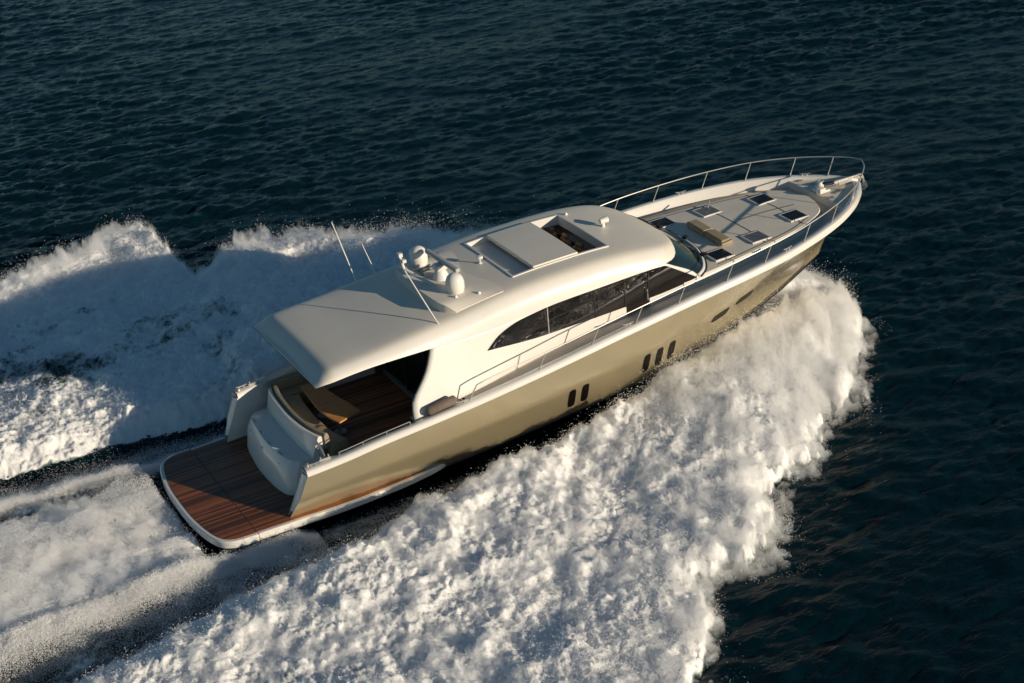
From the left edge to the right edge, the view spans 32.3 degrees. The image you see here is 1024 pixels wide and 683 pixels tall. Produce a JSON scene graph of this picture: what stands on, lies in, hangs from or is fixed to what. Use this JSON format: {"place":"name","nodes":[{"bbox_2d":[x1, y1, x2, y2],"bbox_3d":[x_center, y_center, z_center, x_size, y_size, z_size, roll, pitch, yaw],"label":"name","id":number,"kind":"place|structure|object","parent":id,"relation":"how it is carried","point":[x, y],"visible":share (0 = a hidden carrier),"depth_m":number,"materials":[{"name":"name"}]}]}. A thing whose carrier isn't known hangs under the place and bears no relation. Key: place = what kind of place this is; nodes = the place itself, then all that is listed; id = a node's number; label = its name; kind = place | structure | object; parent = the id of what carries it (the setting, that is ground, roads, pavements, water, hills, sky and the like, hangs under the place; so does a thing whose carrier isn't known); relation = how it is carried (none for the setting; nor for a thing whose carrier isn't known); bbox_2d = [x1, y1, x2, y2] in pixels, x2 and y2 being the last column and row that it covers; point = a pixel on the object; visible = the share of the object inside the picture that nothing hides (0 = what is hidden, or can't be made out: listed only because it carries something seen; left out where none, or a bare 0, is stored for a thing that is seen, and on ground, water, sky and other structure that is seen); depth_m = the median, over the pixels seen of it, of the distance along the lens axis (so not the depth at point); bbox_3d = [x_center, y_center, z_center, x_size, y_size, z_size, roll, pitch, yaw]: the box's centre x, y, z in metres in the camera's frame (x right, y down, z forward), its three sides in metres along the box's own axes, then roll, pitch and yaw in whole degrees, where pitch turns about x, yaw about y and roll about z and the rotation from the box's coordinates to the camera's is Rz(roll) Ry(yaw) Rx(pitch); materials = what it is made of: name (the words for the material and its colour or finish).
{"place":"outdoors","nodes":[
{"label":"outdoors","id":0,"kind":"place"},
{"bbox_2d":[0,204,881,682],"label":"spray droplets","id":1,"kind":"object","parent":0,"point":[16,636],"depth_m":41.32},
{"bbox_2d":[0,0,1023,682],"bbox_3d":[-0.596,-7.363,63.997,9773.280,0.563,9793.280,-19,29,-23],"label":"sea","id":2,"kind":"structure","parent":0,"point":[200,128],"depth_m":60.99,"materials":[{"name":"teal liquid"}]},
{"bbox_2d":[0,223,869,682],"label":"wake foam","id":3,"kind":"object","parent":2,"relation":"on","point":[22,455],"visible":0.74,"depth_m":40.56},
{"bbox_2d":[160,156,867,548],"bbox_3d":[0.823,-0.970,45.330,20.690,6.153,5.909,-19,29,-23],"label":"motor yacht","id":4,"kind":"object","parent":2,"relation":"on","point":[512,330],"visible":1,"depth_m":43.41,"materials":[{"name":"beige paint"}]},
{"bbox_2d":[383,350,428,398],"bbox_3d":[-2.447,0.425,44.032,0.170,2.560,4.200,-19,29,-23],"label":"window","id":5,"kind":"structure","parent":4,"relation":"in","point":[407,372],"depth_m":44.81,"materials":[{"name":"black glass"}]},
{"bbox_2d":[426,395,461,414],"bbox_3d":[-1.621,1.497,41.812,0.918,0.318,0.230,-17,29,-20],"label":"boat fender","id":6,"kind":"object","parent":4,"relation":"on","point":[441,405],"visible":1,"depth_m":41.70,"materials":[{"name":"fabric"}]},
{"bbox_2d":[567,388,576,407],"bbox_3d":[1.470,1.395,43.584,0.249,0.754,0.512,-12,27,-11],"label":"hull window","id":7,"kind":"structure","parent":4,"relation":"in","point":[572,394],"depth_m":43.55,"materials":[{"name":"black glass"}]},
{"bbox_2d":[580,382,589,401],"bbox_3d":[1.798,1.256,43.719,0.248,0.754,0.512,-12,27,-11],"label":"hull window","id":8,"kind":"structure","parent":4,"relation":"in","point":[585,388],"depth_m":43.68,"materials":[{"name":"black glass"}]},
{"bbox_2d":[488,266,695,350],"bbox_3d":[2.033,-0.941,43.459,6.102,0.787,0.095,-19,29,-23],"label":"side window","id":9,"kind":"structure","parent":4,"relation":"in","point":[620,294],"depth_m":43.44,"materials":[{"name":"black glass"}]},
{"bbox_2d":[627,289,649,315],"bbox_3d":[3.163,-0.988,44.089,0.690,0.565,0.088,-19,29,-23],"label":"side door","id":10,"kind":"structure","parent":4,"relation":"in","point":[633,306],"depth_m":44.14,"materials":[{"name":"glass"}]},
{"bbox_2d":[641,353,650,372],"bbox_3d":[3.375,0.533,44.437,0.244,0.754,0.511,-12,27,-11],"label":"hull window","id":11,"kind":"structure","parent":4,"relation":"in","point":[646,361],"depth_m":44.42,"materials":[{"name":"black glass"}]},
{"bbox_2d":[654,346,663,365],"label":"hull window","id":12,"kind":"structure","parent":4,"relation":"in","point":[658,357],"depth_m":44.59,"materials":[{"name":"black glass"}]},
{"bbox_2d":[666,339,675,359],"bbox_3d":[4.035,0.202,44.788,0.242,0.754,0.516,-12,27,-11],"label":"hull window","id":13,"kind":"structure","parent":4,"relation":"in","point":[671,348],"depth_m":44.76,"materials":[{"name":"black glass"}]},
{"bbox_2d":[687,219,731,245],"bbox_3d":[5.231,-2.894,46.806,0.368,0.179,1.670,-19,29,-23],"label":"sun pad","id":14,"kind":"object","parent":4,"relation":"on","point":[709,233],"visible":1,"depth_m":46.64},
{"bbox_2d":[710,306,730,323],"bbox_3d":[5.354,-0.688,45.382,0.674,0.350,0.248,-27,33,-34],"label":"hull window","id":15,"kind":"structure","parent":4,"relation":"in","point":[719,315],"depth_m":45.33,"materials":[{"name":"black glass"}]},
{"bbox_2d":[735,289,753,305],"bbox_3d":[6.022,-1.151,45.746,0.676,0.350,0.276,-29,34,-37],"label":"hull window","id":16,"kind":"structure","parent":4,"relation":"in","point":[745,296],"depth_m":45.67,"materials":[{"name":"black glass"}]}
]}

